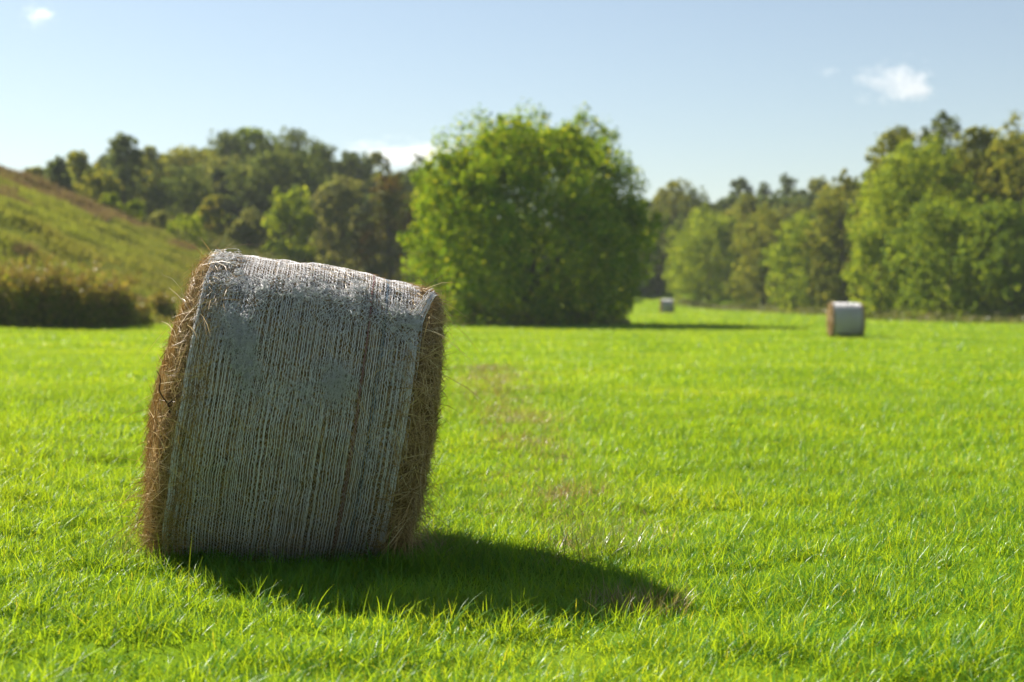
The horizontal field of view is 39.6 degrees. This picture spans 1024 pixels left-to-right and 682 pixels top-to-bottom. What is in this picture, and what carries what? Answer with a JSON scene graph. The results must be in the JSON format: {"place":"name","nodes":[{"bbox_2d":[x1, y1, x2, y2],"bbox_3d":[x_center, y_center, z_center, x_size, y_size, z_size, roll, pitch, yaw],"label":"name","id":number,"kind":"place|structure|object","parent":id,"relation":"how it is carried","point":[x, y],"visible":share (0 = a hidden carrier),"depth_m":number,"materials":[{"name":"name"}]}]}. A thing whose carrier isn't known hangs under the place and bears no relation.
{"place":"outdoors","nodes":[
{"label":"outdoors","id":0,"kind":"place"},
{"bbox_2d":[0,165,417,324],"bbox_3d":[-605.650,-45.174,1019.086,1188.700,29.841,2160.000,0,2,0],"label":"hillside","id":1,"kind":"structure","parent":0,"point":[6,219],"depth_m":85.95,"materials":[{"name":"green plant"}]},
{"bbox_2d":[23,165,52,183],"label":"broadleaf tree","id":2,"kind":"object","parent":1,"relation":"on","point":[38,170],"visible":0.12,"depth_m":148.92,"materials":[{"name":"green plant"}]},
{"bbox_2d":[45,155,73,193],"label":"broadleaf tree","id":3,"kind":"object","parent":1,"relation":"on","point":[57,168],"visible":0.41,"depth_m":154.00,"materials":[{"name":"green plant"}]},
{"bbox_2d":[64,150,102,197],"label":"broadleaf tree","id":4,"kind":"object","parent":1,"relation":"on","point":[79,164],"visible":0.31,"depth_m":156.49,"materials":[{"name":"green plant"}]},
{"bbox_2d":[78,160,123,208],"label":"broadleaf tree","id":5,"kind":"object","parent":1,"relation":"on","point":[106,183],"visible":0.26,"depth_m":144.82,"materials":[{"name":"green plant"}]},
{"bbox_2d":[98,192,124,213],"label":"shrub","id":6,"kind":"object","parent":1,"relation":"on","point":[112,199],"visible":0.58,"depth_m":127.32,"materials":[{"name":"green plant"}]},
{"bbox_2d":[102,131,153,223],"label":"broadleaf tree","id":7,"kind":"object","parent":1,"relation":"on","point":[121,143],"visible":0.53,"depth_m":160.23,"materials":[{"name":"green plant"}]},
{"bbox_2d":[121,199,145,222],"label":"shrub","id":8,"kind":"object","parent":1,"relation":"on","point":[133,205],"visible":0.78,"depth_m":126.33,"materials":[{"name":"green plant"}]},
{"bbox_2d":[133,145,175,224],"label":"broadleaf tree","id":9,"kind":"object","parent":1,"relation":"on","point":[149,155],"visible":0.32,"depth_m":170.45,"materials":[{"name":"green plant"}]},
{"bbox_2d":[146,209,170,234],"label":"shrub","id":10,"kind":"object","parent":1,"relation":"on","point":[160,215],"visible":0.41,"depth_m":128.11,"materials":[{"name":"green plant"}]},
{"bbox_2d":[145,291,177,318],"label":"weed clump","id":11,"kind":"object","parent":1,"relation":"on","point":[158,303],"visible":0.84,"depth_m":73.65,"materials":[{"name":"green plant"}]},
{"bbox_2d":[139,162,229,242],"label":"broadleaf tree","id":12,"kind":"object","parent":1,"relation":"on","point":[192,183],"visible":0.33,"depth_m":156.66,"materials":[{"name":"green plant"}]},
{"bbox_2d":[166,213,207,247],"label":"shrub","id":13,"kind":"object","parent":1,"relation":"on","point":[184,224],"visible":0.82,"depth_m":125.31,"materials":[{"name":"green plant"}]},
{"bbox_2d":[160,143,218,169],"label":"broadleaf tree","id":14,"kind":"object","parent":1,"relation":"on","point":[189,157],"visible":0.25,"depth_m":197.23,"materials":[{"name":"green plant"}]},
{"bbox_2d":[190,211,205,246],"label":"shrub","id":15,"kind":"object","parent":1,"relation":"on","point":[202,222],"visible":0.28,"depth_m":130.72,"materials":[{"name":"green plant"}]},
{"bbox_2d":[198,195,228,250],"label":"broadleaf tree","id":16,"kind":"object","parent":1,"relation":"on","point":[209,209],"visible":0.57,"depth_m":139.32,"materials":[{"name":"green plant"}]},
{"bbox_2d":[186,153,258,217],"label":"broadleaf tree","id":17,"kind":"object","parent":1,"relation":"on","point":[225,163],"visible":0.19,"depth_m":170.60,"materials":[{"name":"green plant"}]},
{"bbox_2d":[204,128,254,162],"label":"broadleaf tree","id":18,"kind":"object","parent":1,"relation":"on","point":[224,144],"visible":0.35,"depth_m":202.54,"materials":[{"name":"green plant"}]},
{"bbox_2d":[219,214,244,254],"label":"broadleaf tree","id":19,"kind":"object","parent":1,"relation":"on","point":[229,221],"visible":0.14,"depth_m":145.22,"materials":[{"name":"green plant"}]},
{"bbox_2d":[224,206,271,256],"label":"broadleaf tree","id":20,"kind":"object","parent":1,"relation":"on","point":[252,233],"visible":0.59,"depth_m":140.82,"materials":[{"name":"green plant"}]},
{"bbox_2d":[236,126,280,157],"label":"broadleaf tree","id":21,"kind":"object","parent":1,"relation":"on","point":[248,136],"visible":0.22,"depth_m":207.93,"materials":[{"name":"green plant"}]},
{"bbox_2d":[218,146,338,252],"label":"broadleaf tree","id":22,"kind":"object","parent":1,"relation":"on","point":[293,167],"visible":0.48,"depth_m":165.56,"materials":[{"name":"green plant"}]},
{"bbox_2d":[259,184,318,262],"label":"broadleaf tree","id":23,"kind":"object","parent":1,"relation":"on","point":[280,213],"visible":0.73,"depth_m":137.89,"materials":[{"name":"green plant"}]},
{"bbox_2d":[254,125,332,169],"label":"broadleaf tree","id":24,"kind":"object","parent":1,"relation":"on","point":[290,137],"visible":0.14,"depth_m":205.59,"materials":[{"name":"green plant"}]},
{"bbox_2d":[293,196,338,265],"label":"broadleaf tree","id":25,"kind":"object","parent":1,"relation":"on","point":[311,201],"visible":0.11,"depth_m":150.68,"materials":[{"name":"green plant"}]},
{"bbox_2d":[304,141,349,181],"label":"broadleaf tree","id":26,"kind":"object","parent":1,"relation":"on","point":[320,148],"visible":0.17,"depth_m":188.23,"materials":[{"name":"green plant"}]},
{"bbox_2d":[298,175,386,271],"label":"broadleaf tree","id":27,"kind":"object","parent":1,"relation":"on","point":[328,205],"visible":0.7,"depth_m":138.71,"materials":[{"name":"green plant"}]},
{"bbox_2d":[329,150,381,194],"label":"broadleaf tree","id":28,"kind":"object","parent":1,"relation":"on","point":[353,164],"visible":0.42,"depth_m":188.45,"materials":[{"name":"green plant"}]},
{"bbox_2d":[363,151,393,182],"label":"broadleaf tree","id":29,"kind":"object","parent":1,"relation":"on","point":[377,158],"visible":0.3,"depth_m":194.00,"materials":[{"name":"green plant"}]},
{"bbox_2d":[401,153,430,236],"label":"broadleaf tree","id":30,"kind":"object","parent":1,"relation":"on","point":[407,181],"visible":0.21,"depth_m":183.85,"materials":[{"name":"green plant"}]},
{"bbox_2d":[0,273,1023,681],"bbox_3d":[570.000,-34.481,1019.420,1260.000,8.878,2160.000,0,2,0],"label":"field","id":31,"kind":"structure","parent":0,"point":[164,653],"depth_m":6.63,"materials":[{"name":"green plant"}]},
{"bbox_2d":[0,253,62,327],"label":"weed clump","id":32,"kind":"object","parent":31,"relation":"on","point":[13,299],"visible":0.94,"depth_m":60.23,"materials":[{"name":"green plant"}]},
{"bbox_2d":[10,253,92,327],"bbox_3d":[-20.185,-2.119,61.919,3.426,3.489,3.279,-1,2,-32],"label":"weed clump","id":33,"kind":"object","parent":31,"relation":"on","point":[53,285],"visible":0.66,"depth_m":61.34,"materials":[{"name":"green plant"}]},
{"bbox_2d":[54,257,119,327],"bbox_3d":[-18.878,-2.129,62.898,3.024,3.434,3.387,0,2,0],"label":"weed clump","id":34,"kind":"object","parent":31,"relation":"on","point":[94,308],"visible":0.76,"depth_m":62.31,"materials":[{"name":"green plant"}]},
{"bbox_2d":[95,268,142,327],"bbox_3d":[-17.881,-1.875,64.043,2.638,2.855,2.522,0,2,0],"label":"weed clump","id":35,"kind":"object","parent":31,"relation":"on","point":[128,315],"visible":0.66,"depth_m":63.59,"materials":[{"name":"green plant"}]},
{"bbox_2d":[134,299,158,326],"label":"weed clump","id":36,"kind":"object","parent":31,"relation":"on","point":[146,311],"visible":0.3,"depth_m":65.81,"materials":[{"name":"green plant"}]},
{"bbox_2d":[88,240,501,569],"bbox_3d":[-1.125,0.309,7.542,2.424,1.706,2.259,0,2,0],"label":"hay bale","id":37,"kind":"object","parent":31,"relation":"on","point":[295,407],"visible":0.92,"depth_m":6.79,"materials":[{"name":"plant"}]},
{"bbox_2d":[353,170,427,284],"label":"broadleaf tree","id":38,"kind":"object","parent":31,"relation":"on","point":[386,197],"visible":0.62,"depth_m":137.15,"materials":[{"name":"green plant"}]},
{"bbox_2d":[441,290,485,314],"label":"weed clump","id":39,"kind":"object","parent":31,"relation":"on","point":[443,297],"visible":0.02,"depth_m":102.95,"materials":[{"name":"green plant"}]},
{"bbox_2d":[42,138,1023,314],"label":"wood","id":40,"kind":"object","parent":31,"relation":"on","point":[803,196],"visible":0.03,"depth_m":176.67,"materials":[{"name":"green plant"}]},
{"bbox_2d":[396,97,670,326],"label":"broadleaf tree","id":41,"kind":"object","parent":31,"relation":"on","point":[494,167],"visible":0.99,"depth_m":84.46,"materials":[{"name":"green plant"}]},
{"bbox_2d":[524,476,607,504],"bbox_3d":[0.374,0.984,9.514,0.658,0.240,0.665,0,2,0],"label":"grass tuft","id":42,"kind":"object","parent":31,"relation":"on","point":[566,491],"visible":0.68,"depth_m":9.55,"materials":[{"name":"green plant"}]},
{"bbox_2d":[164,211,1023,325],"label":"undergrowth","id":43,"kind":"object","parent":31,"relation":"on","point":[993,317],"visible":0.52,"depth_m":100.26,"materials":[{"name":"green plant"}]},
{"bbox_2d":[551,507,649,563],"bbox_3d":[0.453,1.003,7.467,0.640,0.292,0.664,0,2,0],"label":"grass tuft","id":44,"kind":"object","parent":31,"relation":"on","point":[591,538],"visible":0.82,"depth_m":7.44,"materials":[{"name":"green plant"}]},
{"bbox_2d":[576,570,701,621],"bbox_3d":[0.551,1.102,6.161,0.616,0.189,0.594,0,2,11],"label":"grass tuft","id":45,"kind":"object","parent":31,"relation":"on","point":[644,601],"visible":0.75,"depth_m":6.15,"materials":[{"name":"green plant"}]},
{"bbox_2d":[638,210,680,294],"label":"broadleaf tree","id":46,"kind":"object","parent":31,"relation":"on","point":[657,285],"visible":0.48,"depth_m":188.87,"materials":[{"name":"green plant"}]},
{"bbox_2d":[659,299,673,312],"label":"hay bale","id":47,"kind":"object","parent":31,"relation":"on","point":[666,305],"visible":0.95,"depth_m":149.31,"materials":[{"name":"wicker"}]},
{"bbox_2d":[650,178,695,221],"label":"broadleaf tree","id":48,"kind":"object","parent":31,"relation":"on","point":[673,185],"visible":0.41,"depth_m":203.98,"materials":[{"name":"green plant"}]},
{"bbox_2d":[676,186,716,218],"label":"broadleaf tree","id":49,"kind":"object","parent":31,"relation":"on","point":[697,203],"visible":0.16,"depth_m":208.27,"materials":[{"name":"green plant"}]},
{"bbox_2d":[660,202,755,305],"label":"broadleaf tree","id":50,"kind":"object","parent":31,"relation":"on","point":[698,265],"visible":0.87,"depth_m":175.87,"materials":[{"name":"green plant"}]},
{"bbox_2d":[720,193,759,282],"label":"broadleaf tree","id":51,"kind":"object","parent":31,"relation":"on","point":[741,209],"visible":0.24,"depth_m":180.36,"materials":[{"name":"green plant"}]},
{"bbox_2d":[729,176,753,197],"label":"broadleaf tree","id":52,"kind":"object","parent":31,"relation":"on","point":[737,186],"visible":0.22,"depth_m":223.82,"materials":[{"name":"green plant"}]},
{"bbox_2d":[723,202,797,307],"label":"broadleaf tree","id":53,"kind":"object","parent":31,"relation":"on","point":[752,235],"visible":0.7,"depth_m":162.70,"materials":[{"name":"green plant"}]},
{"bbox_2d":[755,181,771,196],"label":"broadleaf tree","id":54,"kind":"object","parent":31,"relation":"on","point":[763,188],"visible":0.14,"depth_m":224.03,"materials":[{"name":"green plant"}]},
{"bbox_2d":[775,172,798,197],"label":"broadleaf tree","id":55,"kind":"object","parent":31,"relation":"on","point":[787,185],"visible":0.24,"depth_m":223.69,"materials":[{"name":"green plant"}]},
{"bbox_2d":[765,201,811,303],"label":"broadleaf tree","id":56,"kind":"object","parent":31,"relation":"on","point":[785,213],"visible":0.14,"depth_m":165.21,"materials":[{"name":"green plant"}]},
{"bbox_2d":[757,209,855,312],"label":"broadleaf tree","id":57,"kind":"object","parent":31,"relation":"on","point":[792,242],"visible":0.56,"depth_m":141.98,"materials":[{"name":"green plant"}]},
{"bbox_2d":[807,175,832,193],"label":"broadleaf tree","id":58,"kind":"object","parent":31,"relation":"on","point":[816,185],"visible":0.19,"depth_m":213.58,"materials":[{"name":"green plant"}]},
{"bbox_2d":[801,168,869,306],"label":"broadleaf tree","id":59,"kind":"object","parent":31,"relation":"on","point":[837,219],"visible":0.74,"depth_m":137.43,"materials":[{"name":"green plant"}]},
{"bbox_2d":[826,301,865,336],"bbox_3d":[14.444,-0.960,61.526,1.672,1.550,1.728,0,2,0],"label":"hay bale","id":60,"kind":"object","parent":31,"relation":"on","point":[844,319],"visible":0.98,"depth_m":60.87},
{"bbox_2d":[839,224,916,317],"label":"broadleaf tree","id":61,"kind":"object","parent":31,"relation":"on","point":[856,276],"visible":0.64,"depth_m":108.97,"materials":[{"name":"green plant"}]},
{"bbox_2d":[848,124,934,297],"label":"broadleaf tree","id":62,"kind":"object","parent":31,"relation":"on","point":[892,142],"visible":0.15,"depth_m":121.28,"materials":[{"name":"green plant"}]},
{"bbox_2d":[844,132,996,314],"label":"broadleaf tree","id":63,"kind":"object","parent":31,"relation":"on","point":[901,196],"visible":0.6,"depth_m":108.57,"materials":[{"name":"green plant"}]},
{"bbox_2d":[914,109,978,170],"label":"broadleaf tree","id":64,"kind":"object","parent":31,"relation":"on","point":[936,124],"visible":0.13,"depth_m":124.82,"materials":[{"name":"green plant"}]},
{"bbox_2d":[880,187,1023,317],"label":"broadleaf tree","id":65,"kind":"object","parent":31,"relation":"on","point":[935,218],"visible":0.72,"depth_m":99.97,"materials":[{"name":"green plant"}]},
{"bbox_2d":[936,125,1019,311],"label":"broadleaf tree","id":66,"kind":"object","parent":31,"relation":"on","point":[981,137],"visible":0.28,"depth_m":110.89,"materials":[{"name":"green plant"}]},
{"bbox_2d":[941,195,1023,318],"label":"broadleaf tree","id":67,"kind":"object","parent":31,"relation":"on","point":[1008,224],"visible":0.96,"depth_m":95.89,"materials":[{"name":"green plant"}]},
{"bbox_2d":[969,109,1023,313],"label":"broadleaf tree","id":68,"kind":"object","parent":31,"relation":"on","point":[1013,146],"visible":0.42,"depth_m":107.23,"materials":[{"name":"green plant"}]},
{"bbox_2d":[0,0,1023,224],"label":"sky","id":69,"kind":"structure","parent":0,"point":[710,94],"materials":[{"name":"blue"}]}
]}

